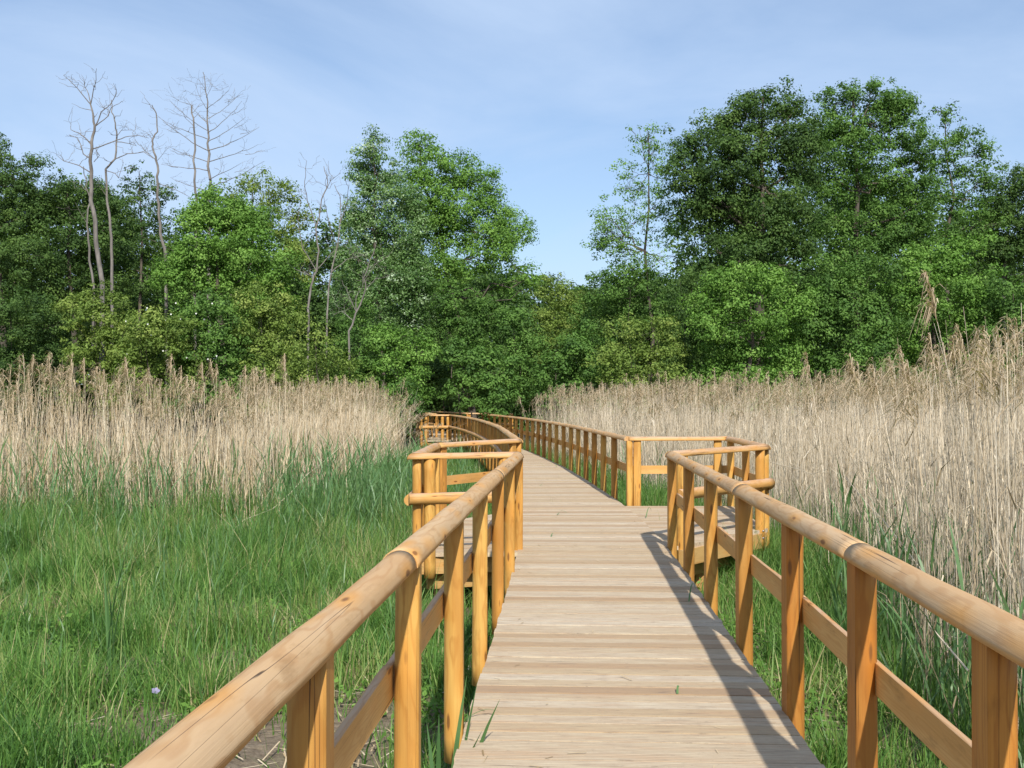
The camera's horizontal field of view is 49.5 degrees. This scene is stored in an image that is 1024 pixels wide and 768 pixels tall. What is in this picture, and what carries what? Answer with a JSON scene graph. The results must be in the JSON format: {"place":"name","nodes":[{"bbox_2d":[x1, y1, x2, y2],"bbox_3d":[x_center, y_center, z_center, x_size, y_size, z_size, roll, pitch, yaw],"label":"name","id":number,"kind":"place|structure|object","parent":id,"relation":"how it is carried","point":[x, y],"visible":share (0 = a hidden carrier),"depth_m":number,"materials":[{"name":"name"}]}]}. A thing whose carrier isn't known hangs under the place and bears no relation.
{"place":"outdoors","nodes":[
{"label":"outdoors","id":0,"kind":"place"},
{"bbox_2d":[0,407,1023,767],"bbox_3d":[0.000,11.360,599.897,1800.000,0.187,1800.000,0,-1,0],"label":"ground","id":1,"kind":"structure","parent":0,"point":[251,751],"depth_m":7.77,"materials":[{"name":"green plant"}]},
{"bbox_2d":[24,355,36,456],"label":"reed stalk","id":2,"kind":"object","parent":1,"relation":"on","point":[32,367],"visible":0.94,"depth_m":21.70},
{"bbox_2d":[0,131,72,444],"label":"oak tree","id":3,"kind":"object","parent":1,"relation":"on","point":[11,251],"visible":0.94,"depth_m":56.60,"materials":[{"name":"green plant"}]},
{"bbox_2d":[0,286,86,453],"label":"shrub","id":4,"kind":"object","parent":1,"relation":"on","point":[9,354],"visible":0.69,"depth_m":47.23,"materials":[{"name":"green plant"}]},
{"bbox_2d":[0,161,115,402],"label":"dark tree","id":5,"kind":"object","parent":1,"relation":"on","point":[6,190],"visible":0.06,"depth_m":66.85,"materials":[{"name":"green plant"}]},
{"bbox_2d":[0,167,145,443],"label":"oak tree","id":6,"kind":"object","parent":1,"relation":"on","point":[69,231],"visible":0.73,"depth_m":57.55,"materials":[{"name":"green plant"}]},
{"bbox_2d":[58,166,95,446],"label":"dead tree","id":7,"kind":"object","parent":1,"relation":"on","point":[90,265],"visible":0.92,"depth_m":47.47,"materials":[{"name":"grey wood"}]},
{"bbox_2d":[74,358,90,455],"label":"reed stalk","id":8,"kind":"object","parent":1,"relation":"on","point":[83,366],"visible":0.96,"depth_m":22.01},
{"bbox_2d":[39,280,151,455],"bbox_3d":[-16.561,-0.572,44.922,4.553,7.500,3.425,-1,-1,34],"label":"shrub","id":9,"kind":"object","parent":1,"relation":"on","point":[102,334],"visible":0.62,"depth_m":44.78,"materials":[{"name":"green plant"}]},
{"bbox_2d":[47,63,152,451],"bbox_3d":[-17.532,-5.197,47.227,4.343,16.530,2.585,0,-1,0],"label":"dead tree","id":10,"kind":"object","parent":1,"relation":"on","point":[96,243],"visible":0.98,"depth_m":47.06,"materials":[{"name":"grey wood"}]},
{"bbox_2d":[7,173,203,433],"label":"dark tree","id":11,"kind":"object","parent":1,"relation":"on","point":[134,307],"visible":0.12,"depth_m":66.54,"materials":[{"name":"green plant"}]},
{"bbox_2d":[103,544,138,670],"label":"reed shoot","id":12,"kind":"object","parent":1,"relation":"on","point":[108,623],"visible":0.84,"depth_m":9.27,"materials":[{"name":"green plant"}]},
{"bbox_2d":[94,100,166,447],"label":"dead tree","id":13,"kind":"object","parent":1,"relation":"on","point":[111,240],"visible":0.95,"depth_m":48.06,"materials":[{"name":"grey wood"}]},
{"bbox_2d":[120,359,141,511],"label":"reed stalk","id":14,"kind":"object","parent":1,"relation":"on","point":[125,369],"visible":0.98,"depth_m":19.78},
{"bbox_2d":[105,160,192,441],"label":"thin tree","id":15,"kind":"object","parent":1,"relation":"on","point":[144,254],"visible":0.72,"depth_m":59.89,"materials":[{"name":"green plant"}]},
{"bbox_2d":[100,302,214,458],"bbox_3d":[-13.947,0.009,43.170,4.592,6.200,3.871,0,-1,0],"label":"shrub","id":16,"kind":"object","parent":1,"relation":"on","point":[154,335],"visible":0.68,"depth_m":42.84,"materials":[{"name":"green plant"}]},
{"bbox_2d":[128,91,192,436],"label":"dead tree","id":17,"kind":"object","parent":1,"relation":"on","point":[160,229],"visible":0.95,"depth_m":53.08,"materials":[{"name":"grey wood"}]},
{"bbox_2d":[164,354,173,470],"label":"reed stalk","id":18,"kind":"object","parent":1,"relation":"on","point":[170,367],"visible":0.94,"depth_m":21.39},
{"bbox_2d":[168,368,190,492],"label":"reed stalk","id":19,"kind":"object","parent":1,"relation":"on","point":[174,378],"visible":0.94,"depth_m":20.09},
{"bbox_2d":[171,96,213,436],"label":"dead tree","id":20,"kind":"object","parent":1,"relation":"on","point":[194,182],"visible":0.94,"depth_m":57.65,"materials":[{"name":"grey wood"}]},
{"bbox_2d":[149,69,275,439],"bbox_3d":[-15.870,-6.677,58.015,6.552,19.818,2.728,0,-1,5],"label":"dead tree","id":21,"kind":"object","parent":1,"relation":"on","point":[208,161],"visible":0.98,"depth_m":58.11,"materials":[{"name":"grey wood"}]},
{"bbox_2d":[204,359,227,487],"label":"reed stalk","id":22,"kind":"object","parent":1,"relation":"on","point":[211,368],"visible":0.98,"depth_m":19.96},
{"bbox_2d":[159,277,275,452],"bbox_3d":[-11.565,-0.547,43.958,4.781,7.396,3.584,0,-1,0],"label":"shrub","id":23,"kind":"object","parent":1,"relation":"on","point":[208,339],"visible":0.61,"depth_m":43.53,"materials":[{"name":"green plant"}]},
{"bbox_2d":[140,181,317,446],"bbox_3d":[-12.872,-3.057,50.997,7.560,12.665,5.015,0,-1,10],"label":"round tree","id":24,"kind":"object","parent":1,"relation":"on","point":[211,213],"visible":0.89,"depth_m":50.45,"materials":[{"name":"green plant"}]},
{"bbox_2d":[130,206,331,429],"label":"dark tree","id":25,"kind":"object","parent":1,"relation":"on","point":[147,301],"visible":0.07,"depth_m":66.02,"materials":[{"name":"green plant"}]},
{"bbox_2d":[0,355,477,526],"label":"reed bed","id":26,"kind":"object","parent":1,"relation":"on","point":[335,427],"visible":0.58,"depth_m":21.63,"materials":[{"name":"plant"}]},
{"bbox_2d":[0,351,483,459],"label":"reed plumes","id":27,"kind":"object","parent":26,"relation":"attached to","point":[248,396],"visible":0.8,"depth_m":22.68,"materials":[{"name":"plant"}]},
{"bbox_2d":[215,277,317,429],"bbox_3d":[-9.592,-0.589,44.035,3.822,7.506,4.216,1,-1,-31],"label":"shrub","id":28,"kind":"object","parent":1,"relation":"on","point":[268,312],"visible":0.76,"depth_m":44.17,"materials":[{"name":"green plant"}]},
{"bbox_2d":[217,165,323,432],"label":"light tree","id":29,"kind":"object","parent":1,"relation":"on","point":[268,203],"visible":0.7,"depth_m":56.17,"materials":[{"name":"green plant"}]},
{"bbox_2d":[275,354,293,470],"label":"reed stalk","id":30,"kind":"object","parent":1,"relation":"on","point":[283,366],"visible":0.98,"depth_m":21.47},
{"bbox_2d":[302,375,325,493],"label":"reed stalk","id":31,"kind":"object","parent":1,"relation":"on","point":[307,385],"visible":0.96,"depth_m":19.57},
{"bbox_2d":[286,153,349,378],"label":"bare tree","id":32,"kind":"object","parent":1,"relation":"on","point":[309,298],"visible":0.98,"depth_m":45.51,"materials":[{"name":"grey wood"}]},
{"bbox_2d":[279,316,382,421],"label":"shrub","id":33,"kind":"object","parent":1,"relation":"on","point":[324,366],"visible":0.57,"depth_m":42.54,"materials":[{"name":"green plant"}]},
{"bbox_2d":[331,376,347,499],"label":"reed stalk","id":34,"kind":"object","parent":1,"relation":"on","point":[336,386],"visible":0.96,"depth_m":20.54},
{"bbox_2d":[311,177,369,387],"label":"bare tree","id":35,"kind":"object","parent":1,"relation":"on","point":[340,219],"visible":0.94,"depth_m":46.04,"materials":[{"name":"grey wood"}]},
{"bbox_2d":[266,204,445,408],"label":"dark tree","id":36,"kind":"object","parent":1,"relation":"on","point":[314,307],"visible":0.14,"depth_m":65.96,"materials":[{"name":"green plant"}]},
{"bbox_2d":[355,382,367,491],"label":"reed stalk","id":37,"kind":"object","parent":1,"relation":"on","point":[362,393],"visible":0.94,"depth_m":20.75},
{"bbox_2d":[330,238,398,392],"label":"bare tree","id":38,"kind":"object","parent":1,"relation":"on","point":[357,309],"visible":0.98,"depth_m":44.04,"materials":[{"name":"grey wood"}]},
{"bbox_2d":[319,293,410,418],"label":"shrub","id":39,"kind":"object","parent":1,"relation":"on","point":[367,361],"visible":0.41,"depth_m":45.10,"materials":[{"name":"green plant"}]},
{"bbox_2d":[317,122,446,388],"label":"poplar tree","id":40,"kind":"object","parent":1,"relation":"on","point":[364,219],"visible":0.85,"depth_m":49.74,"materials":[{"name":"green plant"}]},
{"bbox_2d":[359,320,442,446],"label":"shrub","id":41,"kind":"object","parent":1,"relation":"on","point":[390,333],"visible":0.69,"depth_m":44.14,"materials":[{"name":"green plant"}]},
{"bbox_2d":[376,373,430,444],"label":"shrub","id":42,"kind":"object","parent":1,"relation":"on","point":[409,396],"visible":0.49,"depth_m":42.89,"materials":[{"name":"green plant"}]},
{"bbox_2d":[376,325,457,431],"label":"dark tree","id":43,"kind":"object","parent":1,"relation":"on","point":[426,405],"visible":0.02,"depth_m":69.26,"materials":[{"name":"green plant"}]},
{"bbox_2d":[402,381,435,447],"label":"shrub","id":44,"kind":"object","parent":1,"relation":"on","point":[412,423],"visible":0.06,"depth_m":52.53,"materials":[{"name":"green plant"}]},
{"bbox_2d":[423,437,451,444],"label":"viewing platform","id":45,"kind":"structure","parent":1,"relation":"on","point":[436,439],"depth_m":45.10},
{"bbox_2d":[416,413,449,446],"bbox_3d":[-3.525,1.922,47.134,1.302,1.328,4.453,0,-1,-11],"label":"railing","id":46,"kind":"object","parent":45,"relation":"on","point":[420,426],"visible":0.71,"depth_m":45.08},
{"bbox_2d":[413,348,472,419],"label":"shrub","id":47,"kind":"object","parent":1,"relation":"on","point":[443,376],"visible":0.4,"depth_m":57.94,"materials":[{"name":"green plant"}]},
{"bbox_2d":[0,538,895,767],"bbox_3d":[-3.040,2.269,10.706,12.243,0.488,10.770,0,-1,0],"label":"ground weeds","id":48,"kind":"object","parent":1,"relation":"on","point":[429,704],"visible":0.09,"depth_m":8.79,"materials":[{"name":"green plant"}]},
{"bbox_2d":[427,677,498,767],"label":"reed shoot","id":49,"kind":"object","parent":1,"relation":"on","point":[438,755],"visible":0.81,"depth_m":5.23,"materials":[{"name":"green plant"}]},
{"bbox_2d":[393,127,545,417],"bbox_3d":[-2.059,-4.471,52.243,7.396,15.482,4.347,0,-1,0],"label":"locust tree","id":50,"kind":"object","parent":1,"relation":"on","point":[503,233],"visible":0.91,"depth_m":51.78,"materials":[{"name":"green plant"}]},
{"bbox_2d":[422,514,517,595],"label":"viewing platform","id":51,"kind":"structure","parent":1,"relation":"on","point":[467,543],"depth_m":11.94,"materials":[{"name":"wood"}]},
{"bbox_2d":[404,439,521,578],"bbox_3d":[-0.493,1.420,13.971,1.292,1.326,4.784,0,-1,0],"label":"railing","id":52,"kind":"object","parent":51,"relation":"attached to","point":[428,497],"visible":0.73,"depth_m":11.75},
{"bbox_2d":[419,273,523,421],"bbox_3d":[-1.993,-0.960,50.523,4.885,8.240,2.985,0,-1,-20],"label":"shrub","id":53,"kind":"object","parent":1,"relation":"on","point":[469,323],"visible":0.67,"depth_m":50.12,"materials":[{"name":"green plant"}]},
{"bbox_2d":[436,335,524,419],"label":"shrub","id":54,"kind":"object","parent":1,"relation":"on","point":[469,376],"visible":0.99,"depth_m":46.45,"materials":[{"name":"green plant"}]},
{"bbox_2d":[410,258,561,423],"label":"dark tree","id":55,"kind":"object","parent":1,"relation":"on","point":[479,286],"visible":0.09,"depth_m":67.22,"materials":[{"name":"green plant"}]},
{"bbox_2d":[0,421,1023,767],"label":"green reed shoots","id":56,"kind":"object","parent":1,"relation":"on","point":[356,473],"visible":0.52,"depth_m":16.41,"materials":[{"name":"green plant"}]},
{"bbox_2d":[6,249,1023,433],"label":"wood","id":57,"kind":"object","parent":1,"relation":"on","point":[529,299],"visible":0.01,"depth_m":81.75,"materials":[{"name":"plant"}]},
{"bbox_2d":[21,593,1019,767],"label":"dry litter","id":58,"kind":"object","parent":1,"relation":"on","point":[357,763],"visible":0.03,"depth_m":7.36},
{"bbox_2d":[482,303,563,447],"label":"shrub","id":59,"kind":"object","parent":1,"relation":"on","point":[511,322],"visible":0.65,"depth_m":48.79,"materials":[{"name":"green plant"}]},
{"bbox_2d":[527,272,600,445],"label":"tree","id":60,"kind":"object","parent":1,"relation":"on","point":[565,295],"visible":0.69,"depth_m":54.73,"materials":[{"name":"green plant"}]},
{"bbox_2d":[524,317,621,430],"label":"shrub","id":61,"kind":"object","parent":1,"relation":"on","point":[578,345],"visible":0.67,"depth_m":47.39,"materials":[{"name":"green plant"}]},
{"bbox_2d":[395,428,825,767],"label":"boardwalk","id":62,"kind":"structure","parent":1,"relation":"on","point":[572,668],"depth_m":6.75,"materials":[{"name":"wood"}]},
{"bbox_2d":[123,451,523,767],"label":"railing","id":63,"kind":"object","parent":62,"relation":"attached to","point":[222,727],"visible":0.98,"depth_m":3.87,"materials":[{"name":"wood"}]},
{"bbox_2d":[398,412,437,437],"bbox_3d":[-4.989,2.055,55.900,0.269,1.328,13.544,0,-1,-14],"label":"railing","id":64,"kind":"object","parent":62,"relation":"attached to","point":[435,423],"visible":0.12,"depth_m":50.38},
{"bbox_2d":[423,411,468,435],"bbox_3d":[-3.542,2.078,57.375,0.246,1.327,12.168,0,-1,-15],"label":"railing","id":65,"kind":"object","parent":62,"relation":"attached to","point":[455,413],"visible":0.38,"depth_m":57.13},
{"bbox_2d":[448,414,522,470],"bbox_3d":[-0.985,1.675,30.774,0.656,1.326,29.095,0,-1,-5],"label":"railing","id":66,"kind":"object","parent":62,"relation":"on","point":[479,429],"visible":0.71,"depth_m":32.14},
{"bbox_2d":[482,414,632,505],"bbox_3d":[0.590,1.700,32.469,0.768,1.328,30.902,0,-1,-6],"label":"railing","id":67,"kind":"object","parent":62,"relation":"on","point":[613,462],"visible":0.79,"depth_m":23.02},
{"bbox_2d":[468,507,763,767],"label":"straw crumbs","id":68,"kind":"object","parent":62,"relation":"on","point":[622,675],"visible":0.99,"depth_m":6.36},
{"bbox_2d":[665,451,1023,767],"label":"railing","id":69,"kind":"object","parent":62,"relation":"attached to","point":[995,633],"visible":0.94,"depth_m":4.25,"materials":[{"name":"wood"}]},
{"bbox_2d":[518,267,717,431],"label":"dark tree","id":70,"kind":"object","parent":1,"relation":"on","point":[621,330],"visible":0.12,"depth_m":66.06,"materials":[{"name":"green plant"}]},
{"bbox_2d":[564,256,690,408],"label":"tree","id":71,"kind":"object","parent":1,"relation":"on","point":[612,309],"visible":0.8,"depth_m":51.84,"materials":[{"name":"green plant"}]},
{"bbox_2d":[579,312,691,430],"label":"shrub","id":72,"kind":"object","parent":1,"relation":"on","point":[607,354],"visible":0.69,"depth_m":45.83,"materials":[{"name":"green plant"}]},
{"bbox_2d":[579,121,694,427],"bbox_3d":[5.837,-4.595,51.941,5.307,15.665,3.396,0,-1,20],"label":"ash tree","id":73,"kind":"object","parent":1,"relation":"on","point":[603,243],"visible":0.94,"depth_m":52.07,"materials":[{"name":"green plant"}]},
{"bbox_2d":[657,269,714,442],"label":"shrub","id":74,"kind":"object","parent":1,"relation":"on","point":[691,281],"visible":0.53,"depth_m":47.98,"materials":[{"name":"green plant"}]},
{"bbox_2d":[626,506,767,591],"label":"viewing platform","id":75,"kind":"structure","parent":1,"relation":"on","point":[657,525],"depth_m":13.97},
{"bbox_2d":[629,436,774,567],"bbox_3d":[2.574,1.431,14.747,1.788,1.326,5.182,0,-1,0],"label":"railing","id":76,"kind":"object","parent":75,"relation":"attached to","point":[760,480],"visible":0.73,"depth_m":14.07,"materials":[{"name":"wood"}]},
{"bbox_2d":[647,177,845,430],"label":"dark tree","id":77,"kind":"object","parent":1,"relation":"on","point":[703,263],"visible":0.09,"depth_m":67.53,"materials":[{"name":"green plant"}]},
{"bbox_2d":[674,256,824,433],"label":"bright tree","id":78,"kind":"object","parent":1,"relation":"on","point":[735,357],"visible":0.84,"depth_m":45.44,"materials":[{"name":"green plant"}]},
{"bbox_2d":[654,75,849,440],"bbox_3d":[10.827,-5.457,50.074,8.485,17.182,5.732,0,-1,11],"label":"oak tree","id":79,"kind":"object","parent":1,"relation":"on","point":[730,200],"visible":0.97,"depth_m":49.46,"materials":[{"name":"green plant"}]},
{"bbox_2d":[519,306,1023,742],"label":"reed bed","id":80,"kind":"object","parent":1,"relation":"on","point":[1002,480],"visible":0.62,"depth_m":14.94,"materials":[{"name":"plant"}]},
{"bbox_2d":[840,455,968,671],"bbox_3d":[3.351,1.250,9.765,0.315,0.908,6.921,0,-1,11],"label":"fallen reed","id":81,"kind":"object","parent":80,"relation":"on","point":[955,655],"visible":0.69,"depth_m":7.55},
{"bbox_2d":[794,351,828,559],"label":"reed stalk","id":82,"kind":"object","parent":1,"relation":"on","point":[807,366],"visible":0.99,"depth_m":14.05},
{"bbox_2d":[777,247,927,431],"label":"bright tree","id":83,"kind":"object","parent":1,"relation":"on","point":[874,326],"visible":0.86,"depth_m":47.06,"materials":[{"name":"green plant"}]},
{"bbox_2d":[838,368,879,540],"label":"reed stalk","id":84,"kind":"object","parent":1,"relation":"on","point":[860,433],"visible":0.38,"depth_m":12.74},
{"bbox_2d":[840,353,888,591],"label":"reed stalk","id":85,"kind":"object","parent":1,"relation":"on","point":[850,363],"visible":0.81,"depth_m":11.30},
{"bbox_2d":[770,169,977,412],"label":"dark tree","id":86,"kind":"object","parent":1,"relation":"on","point":[892,255],"visible":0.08,"depth_m":66.42,"materials":[{"name":"green plant"}]},
{"bbox_2d":[795,76,956,443],"bbox_3d":[17.044,-5.704,53.252,7.477,17.991,5.505,0,-1,0],"label":"tall tree","id":87,"kind":"object","parent":1,"relation":"on","point":[912,198],"visible":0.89,"depth_m":52.58,"materials":[{"name":"green plant"}]},
{"bbox_2d":[859,368,896,554],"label":"reed stalk","id":88,"kind":"object","parent":1,"relation":"on","point":[868,375],"visible":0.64,"depth_m":11.61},
{"bbox_2d":[859,364,916,634],"bbox_3d":[3.603,1.115,10.703,0.460,2.632,0.485,0,-1,0],"label":"reed stalk","id":89,"kind":"object","parent":1,"relation":"on","point":[875,385],"visible":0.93,"depth_m":10.82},
{"bbox_2d":[877,597,924,682],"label":"reed shoot","id":90,"kind":"object","parent":1,"relation":"on","point":[904,661],"visible":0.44,"depth_m":7.88,"materials":[{"name":"green plant"}]},
{"bbox_2d":[896,360,935,566],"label":"reed stalk","id":91,"kind":"object","parent":1,"relation":"on","point":[907,375],"visible":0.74,"depth_m":10.74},
{"bbox_2d":[917,332,953,566],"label":"reed stalk","id":92,"kind":"object","parent":1,"relation":"on","point":[929,347],"visible":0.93,"depth_m":11.93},
{"bbox_2d":[869,230,1019,427],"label":"bright tree","id":93,"kind":"object","parent":1,"relation":"on","point":[952,264],"visible":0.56,"depth_m":47.72,"materials":[{"name":"green plant"}]},
{"bbox_2d":[911,270,984,599],"bbox_3d":[3.353,0.775,8.487,0.460,3.336,0.485,0,-1,-25],"label":"reed stalk","id":94,"kind":"object","parent":1,"relation":"on","point":[932,305],"visible":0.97,"depth_m":8.57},
{"bbox_2d":[925,351,975,553],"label":"reed stalk","id":95,"kind":"object","parent":1,"relation":"on","point":[946,396],"visible":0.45,"depth_m":12.36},
{"bbox_2d":[936,616,971,716],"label":"reed shoot","id":96,"kind":"object","parent":1,"relation":"on","point":[970,668],"visible":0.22,"depth_m":7.28,"materials":[{"name":"green plant"}]},
{"bbox_2d":[938,334,973,584],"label":"reed stalk","id":97,"kind":"object","parent":1,"relation":"on","point":[949,355],"visible":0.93,"depth_m":11.95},
{"bbox_2d":[903,98,1015,427],"bbox_3d":[21.714,-5.332,54.170,5.723,17.101,3.379,0,-1,0],"label":"airy tree","id":98,"kind":"object","parent":1,"relation":"on","point":[956,139],"visible":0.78,"depth_m":54.00,"materials":[{"name":"green plant"}]},
{"bbox_2d":[899,182,1023,416],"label":"dark tree","id":99,"kind":"object","parent":1,"relation":"on","point":[968,208],"visible":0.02,"depth_m":67.76,"materials":[{"name":"green plant"}]},
{"bbox_2d":[945,332,985,588],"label":"reed stalk","id":100,"kind":"object","parent":1,"relation":"on","point":[955,346],"visible":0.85,"depth_m":12.05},
{"bbox_2d":[953,323,985,483],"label":"reed stalk","id":101,"kind":"object","parent":1,"relation":"on","point":[959,336],"visible":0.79,"depth_m":15.58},
{"bbox_2d":[947,265,1023,453],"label":"bright tree","id":102,"kind":"object","parent":1,"relation":"on","point":[1002,305],"visible":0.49,"depth_m":46.17,"materials":[{"name":"green plant"}]},
{"bbox_2d":[964,325,1011,578],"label":"reed stalk","id":103,"kind":"object","parent":1,"relation":"on","point":[977,335],"visible":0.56,"depth_m":12.35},
{"bbox_2d":[961,160,1023,416],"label":"leaning tree","id":104,"kind":"object","parent":1,"relation":"on","point":[1006,254],"visible":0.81,"depth_m":54.84,"materials":[{"name":"plant"}]},
{"bbox_2d":[1004,318,1023,400],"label":"reed stalk","id":105,"kind":"object","parent":1,"relation":"on","point":[1016,329],"visible":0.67,"depth_m":13.75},
{"bbox_2d":[0,0,1023,381],"label":"sky","id":106,"kind":"structure","parent":0,"point":[547,92],"materials":[{"name":"blue"}]},
{"bbox_3d":[-1.024,2.831,49.535,2.110,0.944,3.336,0,-1,0],"label":"viewing platform","id":107,"kind":"object","parent":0,"visible":0},
{"bbox_2d":[467,413,513,433],"bbox_3d":[-0.998,1.961,49.662,2.160,1.327,3.974,0,-1,0],"label":"railing","id":108,"kind":"object","parent":107,"relation":"on","point":[502,423],"visible":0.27,"depth_m":49.29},
{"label":"reed stalk","id":109,"kind":"object","parent":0,"visible":0},
{"bbox_2d":[515,316,1023,454],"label":"reed plumes","id":110,"kind":"object","parent":109,"relation":"attached to","point":[994,372],"visible":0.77,"depth_m":17.77,"materials":[{"name":"plant"}]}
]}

